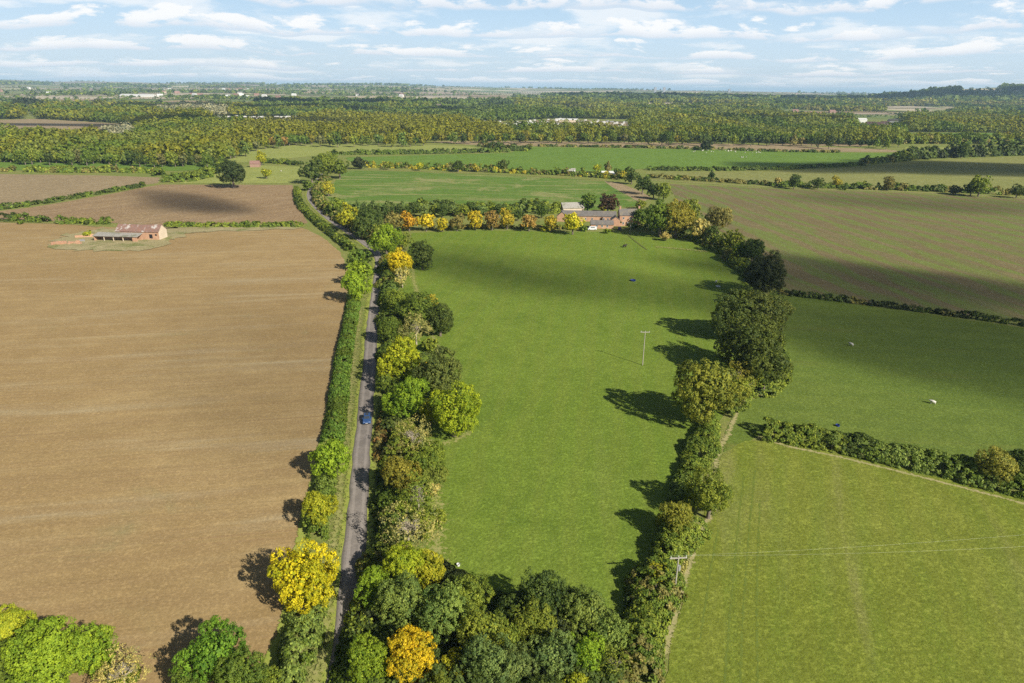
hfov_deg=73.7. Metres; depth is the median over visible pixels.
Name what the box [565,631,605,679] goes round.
tall tree
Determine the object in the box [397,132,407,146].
tall tree
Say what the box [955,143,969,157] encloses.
tall tree
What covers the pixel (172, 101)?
distant field
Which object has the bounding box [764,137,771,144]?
broadleaf tree
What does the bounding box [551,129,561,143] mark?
tall tree
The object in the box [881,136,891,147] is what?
tall tree
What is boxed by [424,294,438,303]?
broadleaf tree
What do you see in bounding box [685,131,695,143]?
broadleaf tree
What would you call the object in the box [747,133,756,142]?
tall tree
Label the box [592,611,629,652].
broadleaf tree
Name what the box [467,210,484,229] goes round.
broadleaf tree
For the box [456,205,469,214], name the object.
broadleaf tree
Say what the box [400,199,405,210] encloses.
conifer tree
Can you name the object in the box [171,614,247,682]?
broadleaf tree
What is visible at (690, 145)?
stubble strip
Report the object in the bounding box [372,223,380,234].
broadleaf tree
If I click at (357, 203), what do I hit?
conifer tree
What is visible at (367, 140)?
tall tree
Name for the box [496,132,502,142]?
tall tree
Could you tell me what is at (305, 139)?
tall tree
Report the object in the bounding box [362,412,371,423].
hatchback car
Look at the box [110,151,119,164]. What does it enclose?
tall tree
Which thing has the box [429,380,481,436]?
broadleaf tree
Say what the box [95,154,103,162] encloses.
broadleaf tree
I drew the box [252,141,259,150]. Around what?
broadleaf tree
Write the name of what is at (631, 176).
broadleaf tree
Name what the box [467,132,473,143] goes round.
tall tree
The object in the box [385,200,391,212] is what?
conifer tree
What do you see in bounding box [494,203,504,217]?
broadleaf tree
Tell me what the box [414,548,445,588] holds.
broadleaf tree
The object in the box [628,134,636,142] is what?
broadleaf tree
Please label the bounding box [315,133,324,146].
tall tree
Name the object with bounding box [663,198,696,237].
broadleaf tree
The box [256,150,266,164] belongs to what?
broadleaf tree
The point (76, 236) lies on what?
ruined wall
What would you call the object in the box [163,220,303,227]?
hedge
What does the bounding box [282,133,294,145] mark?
broadleaf tree
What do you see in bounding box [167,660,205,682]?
broadleaf tree
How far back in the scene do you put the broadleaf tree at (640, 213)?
396.72 m
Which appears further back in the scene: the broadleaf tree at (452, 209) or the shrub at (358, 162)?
the shrub at (358, 162)
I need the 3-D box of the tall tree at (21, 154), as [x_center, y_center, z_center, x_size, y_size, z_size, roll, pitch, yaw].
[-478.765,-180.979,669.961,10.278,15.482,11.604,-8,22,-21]
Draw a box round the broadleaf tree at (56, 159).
[52,152,59,162]
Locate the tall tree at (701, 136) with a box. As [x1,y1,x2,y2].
[696,131,706,144]
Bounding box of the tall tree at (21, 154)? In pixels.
[16,149,29,164]
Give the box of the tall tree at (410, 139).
[405,133,415,146]
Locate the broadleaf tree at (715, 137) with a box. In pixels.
[711,133,719,142]
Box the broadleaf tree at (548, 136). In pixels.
[546,130,553,140]
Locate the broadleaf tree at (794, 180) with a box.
[788,174,801,188]
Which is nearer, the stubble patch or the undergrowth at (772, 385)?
the undergrowth at (772, 385)
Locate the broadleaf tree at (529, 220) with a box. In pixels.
[521,214,538,230]
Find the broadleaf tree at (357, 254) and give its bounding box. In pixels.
[346,248,371,264]
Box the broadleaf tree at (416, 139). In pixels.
[413,137,418,145]
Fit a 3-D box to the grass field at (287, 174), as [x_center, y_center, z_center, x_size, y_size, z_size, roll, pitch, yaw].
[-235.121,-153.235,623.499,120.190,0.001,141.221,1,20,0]
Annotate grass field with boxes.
[0,161,215,170]
[179,165,301,182]
[228,144,482,161]
[646,156,1023,194]
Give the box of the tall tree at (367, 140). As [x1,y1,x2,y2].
[364,135,371,144]
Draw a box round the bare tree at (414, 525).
[378,499,442,550]
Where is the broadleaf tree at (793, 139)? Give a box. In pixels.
[789,134,798,145]
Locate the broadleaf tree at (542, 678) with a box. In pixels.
[528,673,562,682]
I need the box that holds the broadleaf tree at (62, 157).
[56,153,67,163]
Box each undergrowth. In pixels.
[0,631,102,682]
[351,558,637,682]
[363,621,625,682]
[716,282,792,417]
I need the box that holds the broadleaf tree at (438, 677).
[427,671,450,682]
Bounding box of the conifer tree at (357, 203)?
[354,199,360,213]
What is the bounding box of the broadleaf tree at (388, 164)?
[383,161,392,169]
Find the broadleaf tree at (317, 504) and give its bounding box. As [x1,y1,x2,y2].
[301,491,338,526]
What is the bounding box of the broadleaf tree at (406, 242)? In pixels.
[395,231,413,251]
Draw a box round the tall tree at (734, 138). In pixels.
[730,133,738,145]
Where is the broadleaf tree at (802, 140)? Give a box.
[798,137,805,144]
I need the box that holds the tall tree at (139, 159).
[133,149,145,166]
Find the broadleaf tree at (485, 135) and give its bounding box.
[479,131,488,141]
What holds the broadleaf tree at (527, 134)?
on the stubble strip at (690, 145)
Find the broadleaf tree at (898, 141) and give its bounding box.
[894,137,903,146]
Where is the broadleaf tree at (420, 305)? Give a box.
[393,291,438,328]
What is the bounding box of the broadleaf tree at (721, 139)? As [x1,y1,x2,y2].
[718,136,725,143]
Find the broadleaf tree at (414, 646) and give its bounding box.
[385,623,439,682]
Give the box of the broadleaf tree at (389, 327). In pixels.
[376,316,402,339]
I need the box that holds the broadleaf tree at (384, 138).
[382,134,388,144]
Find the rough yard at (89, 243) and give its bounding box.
[47,226,305,251]
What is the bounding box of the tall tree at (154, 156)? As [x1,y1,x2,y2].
[148,150,158,166]
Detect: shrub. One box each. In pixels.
[82,230,91,235]
[105,663,142,682]
[252,665,286,682]
[302,180,312,189]
[302,513,323,530]
[351,156,368,168]
[375,524,406,546]
[377,488,404,512]
[380,279,398,289]
[380,414,401,429]
[387,427,419,454]
[403,447,445,475]
[408,504,447,539]
[411,437,445,462]
[419,464,449,487]
[421,337,437,351]
[424,481,440,495]
[580,226,587,230]
[594,650,623,675]
[622,592,638,606]
[622,635,658,667]
[627,222,637,228]
[635,199,645,207]
[654,534,672,552]
[659,231,671,240]
[700,140,712,149]
[825,432,840,448]
[948,185,962,194]
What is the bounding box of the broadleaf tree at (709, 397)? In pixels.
[671,357,754,424]
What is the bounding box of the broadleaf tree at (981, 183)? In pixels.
[967,175,992,196]
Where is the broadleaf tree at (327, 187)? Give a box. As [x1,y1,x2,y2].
[321,181,334,195]
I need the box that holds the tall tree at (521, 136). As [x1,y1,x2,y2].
[517,132,525,141]
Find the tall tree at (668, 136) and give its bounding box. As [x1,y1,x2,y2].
[662,131,674,145]
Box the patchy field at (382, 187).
[325,170,646,211]
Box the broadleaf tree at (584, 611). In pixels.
[557,584,613,639]
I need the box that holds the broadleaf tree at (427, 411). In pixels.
[419,398,442,425]
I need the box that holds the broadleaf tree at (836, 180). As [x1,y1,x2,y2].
[830,175,842,185]
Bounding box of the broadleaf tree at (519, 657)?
[493,641,537,682]
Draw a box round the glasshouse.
[119,94,155,96]
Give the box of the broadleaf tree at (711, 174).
[708,170,714,177]
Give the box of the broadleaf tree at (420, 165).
[416,162,423,170]
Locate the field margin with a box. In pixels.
[261,263,352,674]
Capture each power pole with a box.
[642,331,649,364]
[670,555,686,591]
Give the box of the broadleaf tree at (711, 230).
[704,225,719,243]
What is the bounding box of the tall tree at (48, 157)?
[43,150,53,164]
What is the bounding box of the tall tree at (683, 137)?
[678,130,688,144]
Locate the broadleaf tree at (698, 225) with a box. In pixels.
[685,218,710,239]
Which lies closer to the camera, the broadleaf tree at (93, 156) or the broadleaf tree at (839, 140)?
the broadleaf tree at (93, 156)
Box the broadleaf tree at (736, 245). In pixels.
[731,243,744,258]
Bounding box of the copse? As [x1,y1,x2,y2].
[6,97,45,110]
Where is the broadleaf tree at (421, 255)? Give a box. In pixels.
[408,239,433,269]
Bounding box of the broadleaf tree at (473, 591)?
[448,573,494,612]
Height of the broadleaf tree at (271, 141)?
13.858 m
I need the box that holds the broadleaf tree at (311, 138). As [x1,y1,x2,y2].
[307,134,314,143]
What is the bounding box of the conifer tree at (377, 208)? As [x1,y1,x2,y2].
[374,205,383,219]
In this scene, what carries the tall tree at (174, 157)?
on the grass field at (21, 166)
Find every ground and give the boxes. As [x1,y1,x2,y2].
[0,80,1023,682]
[502,119,628,125]
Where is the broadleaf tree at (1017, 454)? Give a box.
[1006,448,1023,476]
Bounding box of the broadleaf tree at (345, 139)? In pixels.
[342,136,350,142]
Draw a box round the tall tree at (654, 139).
[651,134,656,143]
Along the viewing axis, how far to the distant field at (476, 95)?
4986.30 m
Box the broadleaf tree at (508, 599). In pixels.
[494,591,526,625]
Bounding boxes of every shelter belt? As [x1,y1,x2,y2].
[350,197,560,214]
[902,140,1023,159]
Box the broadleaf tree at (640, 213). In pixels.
[632,208,646,224]
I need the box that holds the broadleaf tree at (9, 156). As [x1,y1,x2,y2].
[3,150,15,161]
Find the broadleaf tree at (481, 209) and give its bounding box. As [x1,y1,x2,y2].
[476,204,488,214]
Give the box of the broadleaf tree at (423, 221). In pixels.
[416,214,435,230]
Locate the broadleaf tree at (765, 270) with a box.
[742,249,787,293]
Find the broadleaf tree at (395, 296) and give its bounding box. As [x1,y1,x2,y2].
[384,289,409,311]
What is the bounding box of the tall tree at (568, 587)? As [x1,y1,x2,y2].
[554,583,579,615]
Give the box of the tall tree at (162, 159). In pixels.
[156,153,165,166]
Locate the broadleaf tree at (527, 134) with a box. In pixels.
[520,130,530,142]
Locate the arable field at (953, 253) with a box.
[669,184,1023,319]
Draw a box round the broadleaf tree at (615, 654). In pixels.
[597,644,632,682]
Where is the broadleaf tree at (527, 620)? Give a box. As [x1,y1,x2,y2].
[507,596,557,645]
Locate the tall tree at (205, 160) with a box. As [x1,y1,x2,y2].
[201,151,212,166]
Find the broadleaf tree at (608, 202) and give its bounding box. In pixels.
[597,193,619,210]
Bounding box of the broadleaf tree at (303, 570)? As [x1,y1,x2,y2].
[266,538,339,614]
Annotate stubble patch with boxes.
[605,181,650,201]
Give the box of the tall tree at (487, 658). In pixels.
[460,632,512,682]
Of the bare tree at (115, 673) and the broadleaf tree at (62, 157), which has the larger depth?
the broadleaf tree at (62, 157)
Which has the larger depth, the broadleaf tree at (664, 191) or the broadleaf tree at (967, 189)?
the broadleaf tree at (967, 189)
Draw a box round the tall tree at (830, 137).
[824,131,834,148]
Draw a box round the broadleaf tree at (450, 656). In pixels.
[441,647,466,677]
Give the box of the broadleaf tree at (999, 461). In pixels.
[972,445,1019,484]
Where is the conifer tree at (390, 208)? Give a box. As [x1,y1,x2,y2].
[386,206,395,219]
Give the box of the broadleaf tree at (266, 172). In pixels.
[261,168,271,178]
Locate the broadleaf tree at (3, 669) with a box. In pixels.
[0,630,42,682]
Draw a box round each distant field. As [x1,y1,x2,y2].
[0,84,59,86]
[3,96,122,98]
[32,81,112,82]
[41,87,96,87]
[44,94,117,95]
[51,99,96,101]
[97,87,164,87]
[113,96,193,98]
[148,100,224,102]
[207,87,259,87]
[215,93,285,94]
[221,94,319,97]
[266,94,352,95]
[306,85,375,86]
[336,90,408,92]
[395,92,476,93]
[420,96,465,97]
[457,94,506,97]
[513,90,564,90]
[528,89,603,90]
[586,89,657,90]
[769,92,831,94]
[783,109,900,110]
[804,111,893,112]
[853,113,893,113]
[887,106,942,107]
[991,91,1023,95]
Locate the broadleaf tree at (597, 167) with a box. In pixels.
[593,164,601,169]
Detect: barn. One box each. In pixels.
[115,223,167,239]
[559,202,583,211]
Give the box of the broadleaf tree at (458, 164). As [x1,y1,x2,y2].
[452,160,462,171]
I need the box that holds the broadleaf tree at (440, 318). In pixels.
[424,303,453,335]
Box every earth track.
[655,503,720,682]
[711,394,761,473]
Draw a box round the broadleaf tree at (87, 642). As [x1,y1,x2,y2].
[56,620,118,678]
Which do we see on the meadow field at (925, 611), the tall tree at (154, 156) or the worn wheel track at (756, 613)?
the worn wheel track at (756, 613)
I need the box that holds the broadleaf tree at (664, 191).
[657,182,672,199]
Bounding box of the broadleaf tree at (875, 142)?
[873,137,881,146]
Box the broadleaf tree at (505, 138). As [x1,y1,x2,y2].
[502,133,508,142]
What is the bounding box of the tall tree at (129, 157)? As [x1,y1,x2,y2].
[122,149,134,165]
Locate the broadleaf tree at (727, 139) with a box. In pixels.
[725,136,731,144]
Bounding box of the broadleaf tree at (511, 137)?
[508,134,515,142]
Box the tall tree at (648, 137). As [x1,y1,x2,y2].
[643,131,653,144]
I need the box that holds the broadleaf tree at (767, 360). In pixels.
[734,336,793,389]
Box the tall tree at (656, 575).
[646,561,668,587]
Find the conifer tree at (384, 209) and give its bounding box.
[381,204,388,217]
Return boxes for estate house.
[887,119,898,122]
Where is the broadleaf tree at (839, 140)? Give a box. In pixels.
[836,137,843,145]
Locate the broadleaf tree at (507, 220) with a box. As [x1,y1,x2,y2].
[499,208,514,228]
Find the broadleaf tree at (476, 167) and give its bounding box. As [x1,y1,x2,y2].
[472,163,479,170]
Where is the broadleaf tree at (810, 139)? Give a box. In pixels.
[807,135,816,146]
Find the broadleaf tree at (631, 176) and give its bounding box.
[623,166,640,183]
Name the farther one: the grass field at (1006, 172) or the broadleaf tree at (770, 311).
the grass field at (1006, 172)
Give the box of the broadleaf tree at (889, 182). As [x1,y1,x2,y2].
[883,176,895,190]
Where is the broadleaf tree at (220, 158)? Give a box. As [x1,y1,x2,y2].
[217,154,224,162]
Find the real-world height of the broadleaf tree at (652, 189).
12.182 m
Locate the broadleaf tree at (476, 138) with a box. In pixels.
[474,134,479,142]
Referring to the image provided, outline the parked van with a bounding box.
[588,226,596,229]
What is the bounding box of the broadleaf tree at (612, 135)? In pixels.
[607,129,616,142]
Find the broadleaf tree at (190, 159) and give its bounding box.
[185,152,196,164]
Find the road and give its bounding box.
[307,174,382,682]
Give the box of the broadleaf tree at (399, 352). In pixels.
[376,335,421,379]
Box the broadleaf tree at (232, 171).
[215,158,246,188]
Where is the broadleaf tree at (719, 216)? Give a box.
[704,205,733,232]
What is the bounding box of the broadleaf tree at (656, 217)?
[644,199,676,236]
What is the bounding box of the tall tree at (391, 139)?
[385,132,396,146]
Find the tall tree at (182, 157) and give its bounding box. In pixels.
[178,153,187,165]
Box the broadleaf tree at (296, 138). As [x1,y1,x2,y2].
[292,135,299,142]
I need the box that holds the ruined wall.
[75,234,93,237]
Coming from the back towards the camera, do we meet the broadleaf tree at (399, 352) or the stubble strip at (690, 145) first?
the stubble strip at (690, 145)
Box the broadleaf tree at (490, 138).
[487,133,495,141]
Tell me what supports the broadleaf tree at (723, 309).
on the pasture field at (562, 459)
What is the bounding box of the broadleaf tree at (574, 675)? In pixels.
[561,670,590,682]
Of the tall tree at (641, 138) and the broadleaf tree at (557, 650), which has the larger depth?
the tall tree at (641, 138)
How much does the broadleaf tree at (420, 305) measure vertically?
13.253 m
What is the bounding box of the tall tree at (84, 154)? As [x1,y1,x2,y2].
[80,148,91,165]
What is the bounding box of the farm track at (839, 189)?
[656,180,1009,196]
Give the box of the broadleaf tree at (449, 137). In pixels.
[446,134,453,140]
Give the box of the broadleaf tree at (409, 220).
[399,210,417,230]
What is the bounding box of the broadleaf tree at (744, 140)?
[741,136,746,144]
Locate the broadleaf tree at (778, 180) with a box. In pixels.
[774,177,782,185]
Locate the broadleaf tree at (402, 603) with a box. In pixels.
[371,569,425,631]
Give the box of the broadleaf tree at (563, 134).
[560,129,566,142]
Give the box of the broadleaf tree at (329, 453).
[307,437,351,478]
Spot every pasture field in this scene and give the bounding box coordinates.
[400,230,758,644]
[723,290,1023,481]
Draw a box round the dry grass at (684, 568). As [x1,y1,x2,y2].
[661,543,693,609]
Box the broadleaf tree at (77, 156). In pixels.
[74,150,83,163]
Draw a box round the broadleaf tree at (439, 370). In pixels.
[411,346,462,397]
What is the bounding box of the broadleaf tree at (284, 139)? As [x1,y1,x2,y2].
[280,137,288,145]
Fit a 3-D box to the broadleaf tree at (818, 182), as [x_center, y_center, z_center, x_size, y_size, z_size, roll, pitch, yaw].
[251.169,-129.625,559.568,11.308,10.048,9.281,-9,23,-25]
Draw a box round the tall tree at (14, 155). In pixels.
[12,149,21,163]
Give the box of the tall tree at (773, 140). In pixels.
[770,136,777,145]
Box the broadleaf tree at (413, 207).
[409,201,419,215]
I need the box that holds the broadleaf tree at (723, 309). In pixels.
[710,288,758,332]
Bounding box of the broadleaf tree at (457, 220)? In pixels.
[448,213,465,230]
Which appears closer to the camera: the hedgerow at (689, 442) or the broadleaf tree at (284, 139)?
the hedgerow at (689, 442)
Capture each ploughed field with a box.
[0,174,159,206]
[0,184,307,224]
[0,222,347,682]
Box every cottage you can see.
[249,161,260,166]
[556,211,565,221]
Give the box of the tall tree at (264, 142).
[261,137,269,148]
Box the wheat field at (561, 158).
[345,147,898,170]
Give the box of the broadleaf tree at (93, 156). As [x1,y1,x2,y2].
[87,150,97,163]
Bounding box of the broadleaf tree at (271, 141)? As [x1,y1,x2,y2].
[269,137,276,146]
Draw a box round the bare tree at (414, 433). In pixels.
[394,413,431,455]
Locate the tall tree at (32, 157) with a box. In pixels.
[23,146,37,164]
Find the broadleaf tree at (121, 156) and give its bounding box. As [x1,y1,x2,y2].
[119,152,125,162]
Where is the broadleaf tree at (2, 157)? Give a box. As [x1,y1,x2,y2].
[0,153,7,161]
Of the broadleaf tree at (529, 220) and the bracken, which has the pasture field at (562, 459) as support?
the broadleaf tree at (529, 220)
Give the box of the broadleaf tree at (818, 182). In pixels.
[812,177,825,189]
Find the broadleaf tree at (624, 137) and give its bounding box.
[619,133,627,141]
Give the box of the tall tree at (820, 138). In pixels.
[813,132,825,147]
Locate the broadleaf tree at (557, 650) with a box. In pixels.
[526,628,577,680]
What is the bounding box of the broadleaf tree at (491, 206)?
[487,200,495,212]
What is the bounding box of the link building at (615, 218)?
[610,215,619,225]
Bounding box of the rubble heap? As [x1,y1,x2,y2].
[51,240,81,244]
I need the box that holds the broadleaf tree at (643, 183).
[634,175,651,193]
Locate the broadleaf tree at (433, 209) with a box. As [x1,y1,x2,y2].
[427,204,440,215]
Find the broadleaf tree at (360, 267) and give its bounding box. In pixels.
[345,258,373,279]
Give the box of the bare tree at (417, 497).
[395,471,441,511]
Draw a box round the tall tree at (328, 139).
[325,132,333,144]
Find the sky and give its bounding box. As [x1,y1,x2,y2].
[0,0,1023,92]
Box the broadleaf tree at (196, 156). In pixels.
[192,154,203,162]
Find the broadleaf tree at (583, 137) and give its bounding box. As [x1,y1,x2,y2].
[579,133,587,142]
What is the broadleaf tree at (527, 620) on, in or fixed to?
on the ground at (724, 422)
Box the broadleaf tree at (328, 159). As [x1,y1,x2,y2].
[314,151,338,174]
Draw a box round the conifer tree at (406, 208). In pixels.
[401,206,411,218]
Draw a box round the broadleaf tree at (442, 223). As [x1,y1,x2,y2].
[435,217,447,231]
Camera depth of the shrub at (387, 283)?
261.90 m
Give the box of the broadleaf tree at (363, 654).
[346,631,388,682]
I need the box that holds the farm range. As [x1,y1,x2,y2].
[561,210,616,221]
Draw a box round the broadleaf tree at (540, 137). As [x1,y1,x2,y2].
[537,134,542,142]
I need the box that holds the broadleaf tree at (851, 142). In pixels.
[846,139,855,145]
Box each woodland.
[0,98,1023,131]
[0,110,1023,159]
[57,95,1023,111]
[540,82,1023,105]
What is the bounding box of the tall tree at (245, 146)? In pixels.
[238,140,249,155]
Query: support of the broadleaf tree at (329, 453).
on the dry verge at (316, 676)
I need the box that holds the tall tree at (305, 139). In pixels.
[301,135,308,145]
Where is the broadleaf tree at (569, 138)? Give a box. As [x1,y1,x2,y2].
[565,135,572,141]
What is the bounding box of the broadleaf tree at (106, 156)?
[103,153,111,163]
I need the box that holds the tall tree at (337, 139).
[331,131,341,146]
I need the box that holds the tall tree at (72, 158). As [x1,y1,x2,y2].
[65,151,75,164]
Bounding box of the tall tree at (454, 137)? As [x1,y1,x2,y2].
[451,132,460,142]
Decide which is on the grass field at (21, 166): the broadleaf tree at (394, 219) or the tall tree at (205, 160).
the tall tree at (205, 160)
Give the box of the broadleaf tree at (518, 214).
[513,209,524,220]
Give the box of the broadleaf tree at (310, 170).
[297,156,325,182]
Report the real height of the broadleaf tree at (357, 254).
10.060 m
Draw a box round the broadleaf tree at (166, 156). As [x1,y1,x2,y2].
[164,151,171,164]
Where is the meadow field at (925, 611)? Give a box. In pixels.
[665,441,1023,682]
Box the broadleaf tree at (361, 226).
[352,216,372,239]
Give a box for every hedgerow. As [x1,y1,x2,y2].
[327,254,429,682]
[599,514,712,682]
[636,220,782,288]
[666,413,721,508]
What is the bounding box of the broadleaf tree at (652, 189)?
[646,183,660,198]
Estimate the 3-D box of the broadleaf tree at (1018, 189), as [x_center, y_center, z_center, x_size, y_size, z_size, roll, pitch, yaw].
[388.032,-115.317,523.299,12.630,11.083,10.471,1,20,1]
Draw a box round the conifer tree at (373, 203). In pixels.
[370,200,376,209]
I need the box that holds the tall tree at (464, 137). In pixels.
[460,133,466,142]
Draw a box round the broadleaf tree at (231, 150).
[226,146,235,158]
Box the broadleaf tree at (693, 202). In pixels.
[682,198,702,224]
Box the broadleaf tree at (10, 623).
[0,602,38,646]
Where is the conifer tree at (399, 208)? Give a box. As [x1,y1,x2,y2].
[394,204,402,213]
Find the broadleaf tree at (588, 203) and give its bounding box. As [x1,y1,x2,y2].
[580,192,596,210]
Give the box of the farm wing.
[590,220,613,228]
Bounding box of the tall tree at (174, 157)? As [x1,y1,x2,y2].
[168,152,179,166]
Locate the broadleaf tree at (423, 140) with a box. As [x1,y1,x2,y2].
[419,137,426,145]
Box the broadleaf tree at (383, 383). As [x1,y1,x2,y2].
[376,373,392,392]
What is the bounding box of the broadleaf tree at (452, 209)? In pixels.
[448,201,458,215]
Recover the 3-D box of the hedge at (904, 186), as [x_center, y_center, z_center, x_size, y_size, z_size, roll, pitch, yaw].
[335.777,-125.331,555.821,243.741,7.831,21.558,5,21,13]
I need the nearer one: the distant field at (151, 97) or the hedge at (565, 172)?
the hedge at (565, 172)
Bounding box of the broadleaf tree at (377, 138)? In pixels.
[373,134,383,144]
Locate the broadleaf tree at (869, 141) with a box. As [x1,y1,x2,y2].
[865,139,874,146]
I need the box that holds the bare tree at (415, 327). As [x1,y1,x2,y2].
[398,313,434,346]
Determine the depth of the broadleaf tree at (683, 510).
119.79 m
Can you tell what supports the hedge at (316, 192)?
on the ground at (724, 422)
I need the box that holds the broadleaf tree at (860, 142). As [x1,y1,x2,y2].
[858,137,864,146]
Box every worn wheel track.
[698,529,718,639]
[723,475,744,682]
[739,470,755,682]
[755,500,760,682]
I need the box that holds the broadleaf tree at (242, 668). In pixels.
[212,645,267,682]
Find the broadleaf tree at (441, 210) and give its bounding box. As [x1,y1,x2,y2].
[436,203,448,217]
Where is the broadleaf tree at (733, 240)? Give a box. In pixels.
[718,229,744,247]
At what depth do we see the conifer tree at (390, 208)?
411.40 m
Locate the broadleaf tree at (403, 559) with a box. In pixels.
[381,540,429,584]
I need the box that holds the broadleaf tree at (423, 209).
[418,203,431,214]
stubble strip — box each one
[0,119,120,129]
[431,141,895,151]
[770,143,872,145]
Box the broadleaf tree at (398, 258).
[385,247,413,273]
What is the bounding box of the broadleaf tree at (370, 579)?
[353,565,396,609]
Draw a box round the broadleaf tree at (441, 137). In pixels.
[438,133,446,142]
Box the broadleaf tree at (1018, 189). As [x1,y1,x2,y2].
[1007,184,1023,197]
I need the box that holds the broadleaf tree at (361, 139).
[358,134,364,144]
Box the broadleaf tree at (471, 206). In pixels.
[465,202,476,211]
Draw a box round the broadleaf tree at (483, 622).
[455,604,511,651]
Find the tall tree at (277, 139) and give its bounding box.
[272,134,283,146]
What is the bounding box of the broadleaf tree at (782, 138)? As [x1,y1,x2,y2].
[779,135,788,145]
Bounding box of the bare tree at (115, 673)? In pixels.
[91,642,155,682]
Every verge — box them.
[305,178,384,682]
[306,306,364,682]
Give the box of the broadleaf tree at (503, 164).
[496,159,509,168]
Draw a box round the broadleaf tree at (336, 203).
[327,197,346,211]
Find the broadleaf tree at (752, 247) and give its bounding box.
[739,238,765,260]
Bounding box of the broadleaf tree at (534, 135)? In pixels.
[530,132,539,142]
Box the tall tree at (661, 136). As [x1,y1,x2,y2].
[658,132,666,144]
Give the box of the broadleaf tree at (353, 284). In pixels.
[340,270,372,301]
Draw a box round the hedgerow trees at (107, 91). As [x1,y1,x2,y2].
[0,79,1023,117]
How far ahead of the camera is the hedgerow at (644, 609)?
104.75 m
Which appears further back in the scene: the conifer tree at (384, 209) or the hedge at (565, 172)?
the hedge at (565, 172)
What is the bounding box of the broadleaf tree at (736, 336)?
[713,311,785,369]
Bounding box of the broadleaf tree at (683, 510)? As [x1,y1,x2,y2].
[655,500,693,536]
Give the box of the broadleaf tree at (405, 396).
[380,375,430,418]
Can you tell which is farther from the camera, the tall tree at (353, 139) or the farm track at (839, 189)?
the tall tree at (353, 139)
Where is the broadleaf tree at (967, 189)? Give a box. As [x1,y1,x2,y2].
[962,182,977,195]
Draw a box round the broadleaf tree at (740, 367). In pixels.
[726,360,758,386]
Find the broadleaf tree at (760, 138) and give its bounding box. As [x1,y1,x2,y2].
[755,133,764,144]
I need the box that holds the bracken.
[372,411,387,461]
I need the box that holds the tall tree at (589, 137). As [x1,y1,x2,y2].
[586,133,592,141]
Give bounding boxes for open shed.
[92,232,142,241]
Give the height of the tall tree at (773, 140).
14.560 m
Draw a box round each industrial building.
[558,118,576,121]
[858,118,867,122]
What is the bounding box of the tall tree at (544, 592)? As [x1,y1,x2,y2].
[518,565,566,625]
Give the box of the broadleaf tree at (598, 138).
[594,131,602,142]
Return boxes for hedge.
[0,165,16,171]
[0,181,145,209]
[0,211,51,222]
[1,157,218,165]
[22,164,166,175]
[54,214,113,224]
[161,161,222,182]
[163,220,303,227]
[263,158,304,164]
[276,579,331,682]
[293,186,356,250]
[305,466,337,540]
[310,173,378,241]
[319,296,361,443]
[331,147,510,154]
[365,161,628,179]
[429,223,585,229]
[477,139,512,149]
[509,143,532,150]
[528,143,839,152]
[646,161,866,170]
[646,173,767,184]
[762,416,1023,499]
[767,180,1023,195]
[779,289,1023,326]
[858,150,914,163]
[902,134,1023,144]
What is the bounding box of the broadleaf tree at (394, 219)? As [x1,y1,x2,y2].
[383,210,404,228]
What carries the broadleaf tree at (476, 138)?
on the stubble strip at (690, 145)
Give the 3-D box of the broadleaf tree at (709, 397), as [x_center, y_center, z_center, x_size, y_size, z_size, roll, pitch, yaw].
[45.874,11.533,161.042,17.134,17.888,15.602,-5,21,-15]
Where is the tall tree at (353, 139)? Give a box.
[349,134,358,146]
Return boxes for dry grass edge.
[2,221,98,226]
[347,168,606,180]
[409,265,472,444]
[423,440,452,584]
[660,246,707,251]
[758,436,1023,504]
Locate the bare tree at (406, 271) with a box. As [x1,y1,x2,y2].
[394,266,411,287]
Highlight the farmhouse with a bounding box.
[617,206,639,225]
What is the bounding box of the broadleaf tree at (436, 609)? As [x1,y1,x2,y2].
[413,578,470,646]
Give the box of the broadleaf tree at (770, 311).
[740,289,796,334]
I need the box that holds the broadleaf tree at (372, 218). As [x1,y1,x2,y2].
[357,206,383,233]
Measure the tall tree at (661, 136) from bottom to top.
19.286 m
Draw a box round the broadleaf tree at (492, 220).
[484,210,499,229]
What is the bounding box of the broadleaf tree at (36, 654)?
[0,615,82,682]
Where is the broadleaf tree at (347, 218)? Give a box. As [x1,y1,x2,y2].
[335,202,357,230]
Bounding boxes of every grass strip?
[905,147,1021,149]
[911,133,1014,135]
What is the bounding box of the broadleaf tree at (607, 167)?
[604,161,611,170]
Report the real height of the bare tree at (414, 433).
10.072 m
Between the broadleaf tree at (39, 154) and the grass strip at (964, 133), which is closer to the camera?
the broadleaf tree at (39, 154)
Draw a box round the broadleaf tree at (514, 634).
[491,618,526,650]
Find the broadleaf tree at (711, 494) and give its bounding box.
[683,466,733,518]
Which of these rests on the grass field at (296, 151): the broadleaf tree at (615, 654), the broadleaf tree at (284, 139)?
the broadleaf tree at (284, 139)
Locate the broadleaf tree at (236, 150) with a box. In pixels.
[232,146,241,157]
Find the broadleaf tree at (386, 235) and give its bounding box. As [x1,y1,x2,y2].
[366,222,405,253]
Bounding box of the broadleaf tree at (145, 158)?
[140,155,148,164]
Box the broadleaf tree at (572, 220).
[562,212,585,234]
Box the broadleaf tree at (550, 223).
[543,215,556,231]
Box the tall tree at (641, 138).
[639,134,643,144]
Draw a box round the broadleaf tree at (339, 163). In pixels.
[328,159,349,178]
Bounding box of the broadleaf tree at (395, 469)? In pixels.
[379,454,422,496]
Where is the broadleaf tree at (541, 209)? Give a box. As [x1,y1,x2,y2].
[536,203,547,217]
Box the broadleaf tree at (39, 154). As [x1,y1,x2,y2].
[34,149,43,162]

